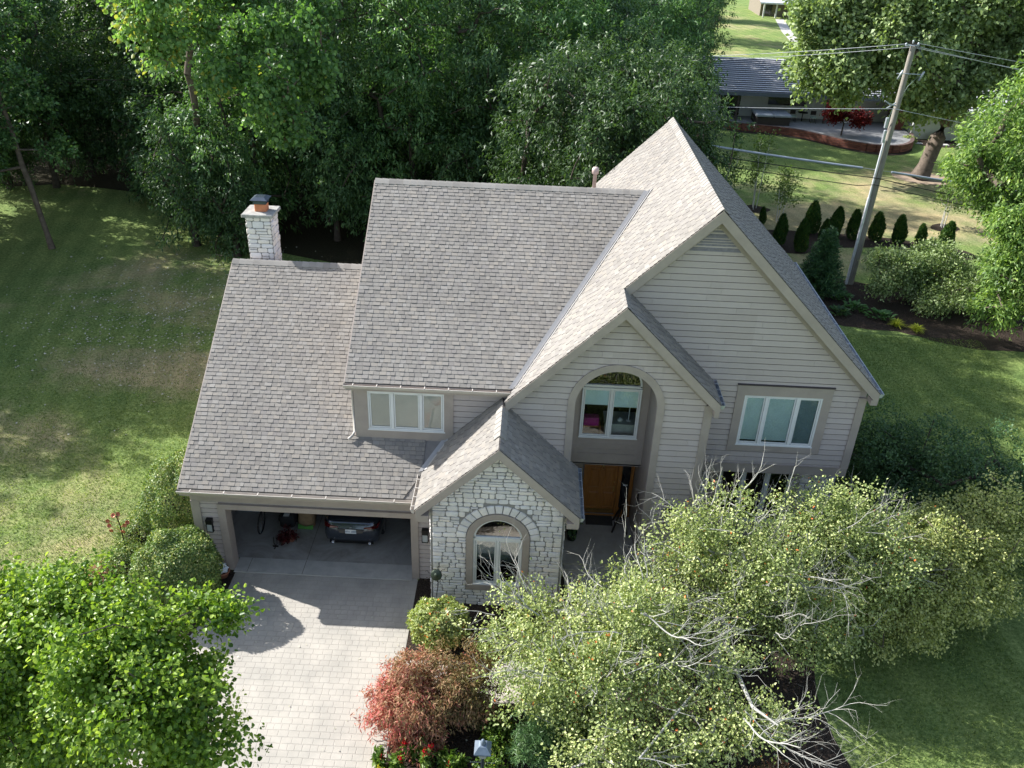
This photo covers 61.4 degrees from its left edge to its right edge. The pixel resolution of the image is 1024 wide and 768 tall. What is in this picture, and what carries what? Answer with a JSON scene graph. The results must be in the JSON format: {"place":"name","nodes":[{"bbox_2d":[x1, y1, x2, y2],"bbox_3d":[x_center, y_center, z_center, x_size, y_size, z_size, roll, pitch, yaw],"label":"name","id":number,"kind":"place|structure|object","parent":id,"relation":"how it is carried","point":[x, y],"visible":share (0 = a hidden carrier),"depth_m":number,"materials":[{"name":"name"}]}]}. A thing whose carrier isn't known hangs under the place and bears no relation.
{"place":"outdoors","nodes":[
{"label":"outdoors","id":0,"kind":"place"},
{"bbox_2d":[113,572,417,767],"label":"driveway","id":1,"kind":"structure","parent":0,"point":[320,680],"depth_m":21.01,"materials":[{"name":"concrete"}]},
{"bbox_2d":[278,512,297,526],"bbox_3d":[-6.505,3.579,25.337,0.680,0.962,1.144,3,30,1],"label":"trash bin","id":2,"kind":"object","parent":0,"point":[288,519],"visible":0.25,"depth_m":24.95,"materials":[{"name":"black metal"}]},
{"bbox_2d":[0,3,719,263],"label":"woodland floor","id":3,"kind":"structure","parent":0,"point":[308,242],"depth_m":47.50,"materials":[{"name":"brown soil"}]},
{"bbox_2d":[0,97,43,194],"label":"woodland tree","id":4,"kind":"object","parent":3,"relation":"on","point":[7,180],"visible":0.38,"depth_m":50.05,"materials":[{"name":"green plant"}]},
{"bbox_2d":[13,0,122,107],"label":"woodland tree","id":5,"kind":"object","parent":3,"relation":"on","point":[77,22],"visible":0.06,"depth_m":59.97,"materials":[{"name":"green plant"}]},
{"bbox_2d":[35,48,133,186],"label":"woodland tree","id":6,"kind":"object","parent":3,"relation":"on","point":[100,147],"visible":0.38,"depth_m":51.75,"materials":[{"name":"green plant"}]},
{"bbox_2d":[33,0,143,103],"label":"woodland tree","id":7,"kind":"object","parent":3,"relation":"on","point":[83,38],"visible":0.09,"depth_m":53.59,"materials":[{"name":"green plant"}]},
{"bbox_2d":[80,0,155,155],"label":"woodland tree","id":8,"kind":"object","parent":3,"relation":"on","point":[119,128],"visible":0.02,"depth_m":51.70,"materials":[{"name":"green plant"}]},
{"bbox_2d":[67,0,229,134],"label":"woodland tree","id":9,"kind":"object","parent":3,"relation":"on","point":[107,98],"visible":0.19,"depth_m":48.23,"materials":[{"name":"green plant"}]},
{"bbox_2d":[103,52,205,205],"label":"woodland tree","id":10,"kind":"object","parent":3,"relation":"on","point":[136,139],"visible":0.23,"depth_m":47.26,"materials":[{"name":"green plant"}]},
{"bbox_2d":[130,103,231,258],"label":"woodland tree","id":11,"kind":"object","parent":3,"relation":"on","point":[176,195],"visible":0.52,"depth_m":41.52,"materials":[{"name":"green plant"}]},
{"bbox_2d":[109,4,255,183],"bbox_3d":[-16.152,-17.448,44.943,8.681,17.026,8.319,-11,33,-22],"label":"woodland tree","id":12,"kind":"object","parent":3,"relation":"on","point":[179,92],"visible":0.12,"depth_m":44.69,"materials":[{"name":"green plant"}]},
{"bbox_2d":[132,0,332,253],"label":"woodland tree","id":13,"kind":"object","parent":3,"relation":"on","point":[256,156],"visible":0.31,"depth_m":41.22,"materials":[{"name":"green plant"}]},
{"bbox_2d":[248,0,375,202],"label":"woodland tree","id":14,"kind":"object","parent":3,"relation":"on","point":[293,10],"visible":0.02,"depth_m":48.39,"materials":[{"name":"green plant"}]},
{"bbox_2d":[269,0,404,241],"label":"woodland tree","id":15,"kind":"object","parent":3,"relation":"on","point":[324,177],"visible":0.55,"depth_m":41.67,"materials":[{"name":"green plant"}]},
{"bbox_2d":[308,0,464,166],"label":"woodland tree","id":16,"kind":"object","parent":3,"relation":"on","point":[411,44],"visible":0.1,"depth_m":45.80,"materials":[{"name":"green plant"}]},
{"bbox_2d":[299,0,499,241],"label":"woodland tree","id":17,"kind":"object","parent":3,"relation":"on","point":[417,91],"visible":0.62,"depth_m":40.64,"materials":[{"name":"green plant"}]},
{"bbox_2d":[389,0,528,182],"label":"woodland tree","id":18,"kind":"object","parent":3,"relation":"on","point":[480,50],"visible":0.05,"depth_m":45.80,"materials":[{"name":"green plant"}]},
{"bbox_2d":[383,0,569,183],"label":"woodland tree","id":19,"kind":"object","parent":3,"relation":"on","point":[486,76],"visible":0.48,"depth_m":40.56,"materials":[{"name":"green plant"}]},
{"bbox_2d":[462,0,621,165],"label":"woodland tree","id":20,"kind":"object","parent":3,"relation":"on","point":[524,7],"visible":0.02,"depth_m":45.15,"materials":[{"name":"green plant"}]},
{"bbox_2d":[471,0,653,182],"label":"woodland tree","id":21,"kind":"object","parent":3,"relation":"on","point":[559,17],"visible":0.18,"depth_m":40.12,"materials":[{"name":"green plant"}]},
{"bbox_2d":[537,0,645,180],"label":"woodland tree","id":22,"kind":"object","parent":3,"relation":"on","point":[619,7],"visible":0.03,"depth_m":46.10,"materials":[{"name":"green plant"}]},
{"bbox_2d":[589,11,700,153],"bbox_3d":[6.355,-12.676,43.716,6.413,11.592,6.405,-19,36,-32],"label":"woodland tree","id":23,"kind":"object","parent":3,"relation":"on","point":[652,38],"visible":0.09,"depth_m":40.98,"materials":[{"name":"green plant"}]},
{"bbox_2d":[609,0,721,133],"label":"woodland tree","id":24,"kind":"object","parent":3,"relation":"on","point":[669,29],"visible":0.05,"depth_m":43.95,"materials":[{"name":"green plant"}]},
{"bbox_2d":[646,0,727,90],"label":"woodland tree","id":25,"kind":"object","parent":3,"relation":"on","point":[702,25],"visible":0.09,"depth_m":70.77,"materials":[{"name":"green plant"}]},
{"bbox_2d":[717,143,747,185],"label":"birch sapling","id":26,"kind":"object","parent":3,"relation":"on","point":[735,153],"visible":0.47,"depth_m":51.83,"materials":[{"name":"green plant"}]},
{"bbox_2d":[0,0,1023,767],"bbox_3d":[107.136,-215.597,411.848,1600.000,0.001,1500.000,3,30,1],"label":"lawn","id":27,"kind":"structure","parent":0,"point":[88,228],"depth_m":33.89,"materials":[{"name":"green plant"}]},
{"bbox_2d":[0,0,87,249],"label":"slender tree","id":28,"kind":"object","parent":27,"relation":"on","point":[12,73],"visible":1,"depth_m":40.09,"materials":[{"name":"green plant"}]},
{"bbox_2d":[0,0,96,187],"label":"woodland tree","id":29,"kind":"object","parent":27,"relation":"on","point":[43,128],"visible":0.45,"depth_m":47.73,"materials":[{"name":"green plant"}]},
{"bbox_2d":[0,542,272,767],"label":"linden tree","id":30,"kind":"object","parent":27,"relation":"on","point":[101,682],"visible":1,"depth_m":14.44,"materials":[{"name":"green plant"}]},
{"bbox_2d":[98,490,234,641],"bbox_3d":[-9.341,4.350,24.816,3.696,0.001,8.471,3,30,1],"label":"mulch bed","id":31,"kind":"object","parent":27,"relation":"on","point":[227,580],"visible":0.09,"depth_m":23.28,"materials":[{"name":"brown soil"}]},
{"bbox_2d":[101,538,144,582],"bbox_3d":[-10.322,4.731,23.207,1.415,0.940,1.366,3,30,1],"label":"shrub","id":32,"kind":"object","parent":31,"relation":"on","point":[123,555],"visible":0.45,"depth_m":23.02,"materials":[{"name":"green plant"}]},
{"bbox_2d":[111,510,154,552],"bbox_3d":[-10.430,4.093,24.160,1.412,1.077,1.496,3,30,1],"label":"rose bush","id":33,"kind":"object","parent":31,"relation":"on","point":[137,536],"visible":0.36,"depth_m":23.89,"materials":[{"name":"green plant"}]},
{"bbox_2d":[133,449,194,537],"bbox_3d":[-9.429,3.185,24.497,2.216,2.381,3.355,3,30,1],"label":"clipped shrub","id":34,"kind":"object","parent":31,"relation":"on","point":[175,510],"visible":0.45,"depth_m":23.57,"materials":[{"name":"green plant"}]},
{"bbox_2d":[127,524,224,613],"bbox_3d":[-8.622,4.694,22.105,2.358,2.238,2.418,3,30,1],"label":"round shrub","id":35,"kind":"object","parent":31,"relation":"on","point":[197,542],"visible":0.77,"depth_m":21.55,"materials":[{"name":"green plant"}]},
{"bbox_2d":[1,247,335,434],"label":"fallen leaves","id":36,"kind":"object","parent":27,"relation":"on","point":[140,319],"visible":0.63,"depth_m":36.60,"materials":[{"name":"plant"}]},
{"bbox_2d":[96,0,346,158],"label":"poplar tree","id":37,"kind":"object","parent":27,"relation":"on","point":[273,95],"visible":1,"depth_m":28.42,"materials":[{"name":"green plant"}]},
{"bbox_2d":[183,131,279,271],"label":"woodland tree","id":38,"kind":"object","parent":27,"relation":"on","point":[235,232],"visible":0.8,"depth_m":40.88,"materials":[{"name":"green plant"}]},
{"bbox_2d":[0,283,1023,767],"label":"turf blades","id":39,"kind":"object","parent":27,"relation":"on","point":[936,351],"visible":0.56,"depth_m":28.68,"materials":[{"name":"plant"}]},
{"bbox_2d":[175,117,884,607],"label":"house","id":40,"kind":"structure","parent":27,"relation":"on","point":[441,371],"depth_m":22.60,"materials":[{"name":"grey"}]},
{"bbox_2d":[275,524,298,545],"bbox_3d":[-6.411,4.303,24.517,0.702,0.598,0.521,3,30,1],"label":"lawn mower","id":41,"kind":"object","parent":40,"relation":"on","point":[289,536],"visible":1,"depth_m":24.50,"materials":[{"name":"red metal"}]},
{"bbox_2d":[298,513,316,529],"bbox_3d":[-5.977,3.775,25.138,0.542,0.860,0.451,3,30,1],"label":"paper bag","id":42,"kind":"object","parent":40,"relation":"on","point":[306,521],"visible":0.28,"depth_m":25.09,"materials":[{"name":"paper"}]},
{"bbox_2d":[324,515,385,544],"bbox_3d":[-4.463,3.101,25.996,1.660,1.270,4.190,3,30,1],"label":"parked car","id":43,"kind":"object","parent":40,"relation":"on","point":[354,529],"visible":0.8,"depth_m":24.27,"materials":[{"name":"grey paint"}]},
{"bbox_2d":[367,391,444,432],"bbox_3d":[-2.726,0.586,22.478,2.020,1.190,0.582,3,30,1],"label":"window","id":44,"kind":"structure","parent":40,"relation":"in","point":[387,411],"depth_m":22.30,"materials":[{"name":"white glass"}]},
{"bbox_2d":[472,525,522,586],"bbox_3d":[-0.370,4.429,22.382,1.270,1.530,0.682,3,30,1],"label":"window","id":45,"kind":"structure","parent":40,"relation":"in","point":[498,555],"depth_m":22.07,"materials":[{"name":"white glass"}]},
{"bbox_2d":[473,521,522,540],"bbox_3d":[-0.335,3.532,21.758,1.240,0.650,0.460,3,30,1],"label":"arched window","id":46,"kind":"structure","parent":40,"relation":"in","point":[491,523],"depth_m":21.72,"materials":[{"name":"white glass"}]},
{"bbox_2d":[585,515,612,525],"bbox_3d":[2.597,4.075,25.822,0.800,0.020,0.460,3,30,1],"label":"doormat","id":47,"kind":"object","parent":40,"relation":"on","point":[597,520],"visible":1,"depth_m":25.79,"materials":[{"name":"rubber"}]},
{"bbox_2d":[584,464,618,512],"bbox_3d":[2.654,3.024,25.573,0.890,2.010,0.111,3,30,1],"label":"front door","id":48,"kind":"structure","parent":40,"relation":"in","point":[601,484],"depth_m":25.64,"materials":[{"name":"brown wood"}]},
{"bbox_2d":[578,386,642,439],"bbox_3d":[2.644,0.788,23.245,1.610,1.590,0.102,3,30,1],"label":"window","id":49,"kind":"structure","parent":40,"relation":"in","point":[612,397],"depth_m":23.08,"materials":[{"name":"white glass"}]},
{"bbox_2d":[585,372,642,388],"bbox_3d":[2.694,-0.367,22.807,1.560,0.810,0.460,3,30,1],"label":"arched window","id":50,"kind":"structure","parent":40,"relation":"in","point":[613,374],"depth_m":22.82,"materials":[{"name":"white glass"}]},
{"bbox_2d":[603,411,635,434],"bbox_3d":[3.001,1.154,24.075,0.910,0.490,0.670,3,30,1],"label":"desk","id":51,"kind":"object","parent":40,"relation":"in","point":[624,427],"visible":0.57,"depth_m":23.81,"materials":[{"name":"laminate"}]},
{"bbox_2d":[711,471,791,522],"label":"window","id":52,"kind":"structure","parent":40,"relation":"in","point":[747,477],"depth_m":25.84,"materials":[{"name":"white glass"}]},
{"bbox_2d":[735,395,822,447],"bbox_3d":[7.118,0.897,23.172,2.080,1.570,0.482,3,30,1],"label":"window","id":53,"kind":"structure","parent":40,"relation":"in","point":[765,420],"depth_m":23.03,"materials":[{"name":"white glass"}]},
{"bbox_2d":[403,566,674,703],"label":"garden walk","id":54,"kind":"structure","parent":27,"relation":"on","point":[570,580],"depth_m":23.31,"materials":[{"name":"stone"}]},
{"bbox_2d":[474,31,648,186],"bbox_3d":[1.332,-7.468,34.604,7.383,12.283,6.318,22,36,30],"label":"woodland tree","id":55,"kind":"object","parent":27,"relation":"on","point":[539,97],"visible":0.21,"depth_m":32.47,"materials":[{"name":"green plant"}]},
{"bbox_2d":[520,22,660,185],"bbox_3d":[3.167,-9.070,37.494,5.969,12.283,7.059,-10,32,-20],"label":"woodland tree","id":56,"kind":"object","parent":27,"relation":"on","point":[595,49],"visible":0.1,"depth_m":35.12,"materials":[{"name":"green plant"}]},
{"bbox_2d":[538,71,684,186],"bbox_3d":[3.710,-6.101,33.084,6.769,11.560,5.791,-13,33,-24],"label":"woodland tree","id":57,"kind":"object","parent":27,"relation":"on","point":[619,131],"visible":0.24,"depth_m":30.52,"materials":[{"name":"green plant"}]},
{"bbox_2d":[544,31,711,182],"bbox_3d":[5.038,-8.270,36.380,7.091,12.139,6.061,-5,31,-13],"label":"woodland tree","id":58,"kind":"object","parent":27,"relation":"on","point":[643,75],"visible":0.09,"depth_m":33.72,"materials":[{"name":"green plant"}]},
{"bbox_2d":[385,450,936,767],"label":"mulch bed","id":59,"kind":"object","parent":27,"relation":"on","point":[796,688],"visible":0.22,"depth_m":20.48,"materials":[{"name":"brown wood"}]},
{"bbox_2d":[370,745,387,767],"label":"flowering plant","id":60,"kind":"object","parent":59,"relation":"on","point":[378,757],"visible":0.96,"depth_m":18.31,"materials":[{"name":"green plant"}]},
{"bbox_2d":[388,750,406,767],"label":"flowering plant","id":61,"kind":"object","parent":59,"relation":"on","point":[397,760],"visible":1,"depth_m":18.20,"materials":[{"name":"green plant"}]},
{"bbox_2d":[399,735,426,765],"bbox_3d":[-2.124,7.852,18.467,0.612,0.844,0.385,-12,33,-24],"label":"flowering plant","id":62,"kind":"object","parent":59,"relation":"on","point":[414,754],"visible":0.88,"depth_m":18.42,"materials":[{"name":"green plant"}]},
{"bbox_2d":[418,743,435,767],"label":"flowering plant","id":63,"kind":"object","parent":59,"relation":"on","point":[424,760],"visible":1,"depth_m":18.18,"materials":[{"name":"green plant"}]},
{"bbox_2d":[350,632,507,767],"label":"red laceleaf maple","id":64,"kind":"object","parent":59,"relation":"on","point":[401,695],"visible":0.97,"depth_m":18.85,"materials":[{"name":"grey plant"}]},
{"bbox_2d":[405,594,471,652],"bbox_3d":[-1.845,5.916,21.494,1.691,1.236,1.557,3,30,1],"label":"leafy shrub","id":65,"kind":"object","parent":59,"relation":"on","point":[425,619],"visible":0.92,"depth_m":21.22,"materials":[{"name":"green plant"}]},
{"bbox_2d":[445,748,471,767],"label":"flowering plant","id":66,"kind":"object","parent":59,"relation":"on","point":[455,761],"visible":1,"depth_m":18.19,"materials":[{"name":"green plant"}]},
{"bbox_2d":[470,739,494,767],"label":"garden lamp post","id":67,"kind":"object","parent":59,"relation":"on","point":[482,749],"visible":1,"depth_m":16.65,"materials":[{"name":"grey metal"}]},
{"bbox_2d":[471,713,518,767],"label":"yellow flowering bush","id":68,"kind":"object","parent":59,"relation":"on","point":[492,733],"visible":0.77,"depth_m":18.69,"materials":[{"name":"green plant"}]},
{"bbox_2d":[504,673,621,767],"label":"mugo pine","id":69,"kind":"object","parent":59,"relation":"on","point":[526,745],"visible":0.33,"depth_m":18.23,"materials":[{"name":"green plant"}]},
{"bbox_2d":[436,447,961,767],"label":"crabapple tree","id":70,"kind":"object","parent":59,"relation":"on","point":[588,665],"visible":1,"depth_m":18.99,"materials":[{"name":"green plant"}]},
{"bbox_2d":[834,392,1023,572],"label":"dark leafy shrub","id":71,"kind":"object","parent":59,"relation":"on","point":[883,461],"visible":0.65,"depth_m":24.58,"materials":[{"name":"green plant"}]},
{"bbox_2d":[624,34,740,189],"bbox_3d":[7.167,-9.463,38.852,5.922,11.850,6.919,-2,30,-7],"label":"woodland tree","id":72,"kind":"object","parent":27,"relation":"on","point":[705,74],"visible":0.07,"depth_m":36.29,"materials":[{"name":"green plant"}]},
{"bbox_2d":[611,58,758,180],"bbox_3d":[5.883,-6.928,34.661,5.506,11.560,6.497,-18,36,-30],"label":"woodland tree","id":73,"kind":"object","parent":27,"relation":"on","point":[688,120],"visible":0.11,"depth_m":32.00,"materials":[{"name":"green plant"}]},
{"bbox_2d":[697,0,738,56],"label":"woodland tree","id":74,"kind":"object","parent":27,"relation":"on","point":[716,44],"visible":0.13,"depth_m":93.42,"materials":[{"name":"green plant"}]},
{"bbox_2d":[768,163,808,221],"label":"birch sapling","id":75,"kind":"object","parent":27,"relation":"on","point":[781,188],"visible":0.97,"depth_m":49.45,"materials":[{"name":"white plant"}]},
{"bbox_2d":[715,119,914,152],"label":"brick retaining wall","id":76,"kind":"structure","parent":27,"relation":"on","point":[840,142],"depth_m":66.91,"materials":[{"name":"brick"}]},
{"bbox_2d":[747,205,959,230],"bbox_3d":[20.059,-9.907,51.437,12.622,0.001,1.583,8,31,10],"label":"mulch bed","id":77,"kind":"object","parent":27,"relation":"on","point":[936,227],"visible":0.62,"depth_m":51.74,"materials":[{"name":"brown soil"}]},
{"bbox_2d":[738,129,780,208],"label":"birch sapling","id":78,"kind":"object","parent":77,"relation":"on","point":[759,148],"visible":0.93,"depth_m":50.90,"materials":[{"name":"green plant"}]},
{"bbox_2d":[931,173,968,227],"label":"birch sapling","id":79,"kind":"object","parent":77,"relation":"on","point":[942,190],"visible":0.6,"depth_m":49.71,"materials":[{"name":"green plant"}]},
{"bbox_2d":[690,56,1023,142],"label":"neighbouring house","id":80,"kind":"structure","parent":27,"relation":"on","point":[756,83],"depth_m":71.10,"materials":[{"name":"grey metal"}]},
{"bbox_2d":[768,97,806,105],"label":"window","id":81,"kind":"structure","parent":80,"relation":"in","point":[772,100],"depth_m":71.14,"materials":[{"name":"glass"}]},
{"bbox_2d":[721,129,1019,155],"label":"mulch bed","id":82,"kind":"object","parent":27,"relation":"on","point":[925,141],"visible":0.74,"depth_m":67.68,"materials":[{"name":"brown soil"}]},
{"bbox_2d":[819,98,873,135],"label":"red maple tree","id":83,"kind":"object","parent":82,"relation":"on","point":[858,118],"visible":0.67,"depth_m":66.28,"materials":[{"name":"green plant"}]},
{"bbox_2d":[768,230,975,259],"bbox_3d":[19.219,-7.690,47.560,11.857,0.001,3.695,3,30,1],"label":"mulch bed","id":84,"kind":"object","parent":27,"relation":"on","point":[787,246],"visible":0.33,"depth_m":47.69,"materials":[{"name":"brown soil"}]},
{"bbox_2d":[772,212,788,244],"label":"arborvitae","id":85,"kind":"object","parent":84,"relation":"on","point":[780,231],"visible":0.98,"depth_m":46.45,"materials":[{"name":"green plant"}]},
{"bbox_2d":[794,218,810,251],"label":"arborvitae","id":86,"kind":"object","parent":84,"relation":"on","point":[801,238],"visible":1,"depth_m":45.55,"materials":[{"name":"green plant"}]},
{"bbox_2d":[805,200,821,233],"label":"arborvitae","id":87,"kind":"object","parent":84,"relation":"on","point":[813,215],"visible":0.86,"depth_m":48.16,"materials":[{"name":"green plant"}]},
{"bbox_2d":[829,205,844,236],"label":"arborvitae","id":88,"kind":"object","parent":84,"relation":"on","point":[837,219],"visible":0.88,"depth_m":47.66,"materials":[{"name":"green plant"}]},
{"bbox_2d":[845,208,862,239],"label":"arborvitae","id":89,"kind":"object","parent":84,"relation":"on","point":[854,222],"visible":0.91,"depth_m":47.48,"materials":[{"name":"green plant"}]},
{"bbox_2d":[867,211,886,241],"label":"arborvitae","id":90,"kind":"object","parent":84,"relation":"on","point":[877,228],"visible":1,"depth_m":47.51,"materials":[{"name":"green plant"}]},
{"bbox_2d":[890,214,908,243],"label":"arborvitae","id":91,"kind":"object","parent":84,"relation":"on","point":[900,231],"visible":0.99,"depth_m":47.25,"materials":[{"name":"green plant"}]},
{"bbox_2d":[939,220,956,251],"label":"arborvitae","id":92,"kind":"object","parent":84,"relation":"on","point":[949,228],"visible":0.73,"depth_m":46.27,"materials":[{"name":"green plant"}]},
{"bbox_2d":[775,0,1023,180],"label":"oak tree","id":93,"kind":"object","parent":27,"relation":"on","point":[993,28],"visible":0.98,"depth_m":53.33,"materials":[{"name":"green plant"}]},
{"bbox_2d":[810,279,1023,351],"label":"mulch bed","id":94,"kind":"object","parent":27,"relation":"on","point":[953,328],"visible":0.34,"depth_m":39.02,"materials":[{"name":"brown soil"}]},
{"bbox_2d":[799,225,845,299],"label":"spruce tree","id":95,"kind":"object","parent":94,"relation":"on","point":[821,270],"visible":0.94,"depth_m":40.40,"materials":[{"name":"green plant"}]},
{"bbox_2d":[845,40,927,284],"bbox_3d":[17.126,-9.860,39.845,1.474,11.363,0.495,3,30,1],"label":"utility pole","id":96,"kind":"object","parent":94,"relation":"on","point":[887,135],"visible":0.99,"depth_m":39.65,"materials":[{"name":"grey wood"}]},
{"bbox_2d":[714,145,862,168],"bbox_3d":[9.565,-11.183,40.623,13.314,0.914,2.923,13,32,18],"label":"guarded cable","id":97,"kind":"object","parent":96,"relation":"attached to","point":[792,158],"visible":0.48,"depth_m":39.72,"materials":[{"name":"metal"}]},
{"bbox_2d":[719,156,976,200],"bbox_3d":[20.482,-8.995,41.039,37.668,3.542,3.196,8,31,10],"label":"power line","id":98,"kind":"object","parent":96,"relation":"attached to","point":[844,174],"visible":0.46,"depth_m":40.09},
{"bbox_2d":[856,240,937,302],"bbox_3d":[18.064,-5.202,40.242,3.823,2.980,2.737,3,30,1],"label":"loose shrub","id":99,"kind":"object","parent":94,"relation":"on","point":[887,282],"visible":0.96,"depth_m":40.03,"materials":[{"name":"green plant"}]},
{"bbox_2d":[895,230,1014,320],"bbox_3d":[20.692,-4.986,39.990,5.543,3.911,4.555,3,30,1],"label":"loose shrub","id":100,"kind":"object","parent":94,"relation":"on","point":[951,279],"visible":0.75,"depth_m":39.65,"materials":[{"name":"green plant"}]},
{"bbox_2d":[934,50,1023,339],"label":"ash tree","id":101,"kind":"object","parent":94,"relation":"on","point":[995,175],"visible":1,"depth_m":35.70,"materials":[{"name":"green plant"}]},
{"bbox_2d":[836,467,1023,667],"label":"crabapple tree","id":102,"kind":"object","parent":27,"relation":"on","point":[979,546],"visible":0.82,"depth_m":20.96,"materials":[{"name":"green plant"}]},
{"bbox_2d":[748,0,794,18],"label":"house","id":103,"kind":"structure","parent":0,"point":[762,8],"depth_m":134.78,"materials":[{"name":"beige"}]},
{"bbox_2d":[712,115,909,144],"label":"patio","id":104,"kind":"structure","parent":0,"point":[872,133],"depth_m":68.84,"materials":[{"name":"concrete"}]},
{"bbox_2d":[751,108,791,125],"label":"hot tub","id":105,"kind":"object","parent":104,"relation":"on","point":[777,117],"visible":1,"depth_m":69.16,"materials":[{"name":"grey plastic"}]},
{"bbox_2d":[891,171,947,184],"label":"bare soil","id":106,"kind":"structure","parent":0,"point":[914,179],"depth_m":59.03,"materials":[{"name":"soil"}]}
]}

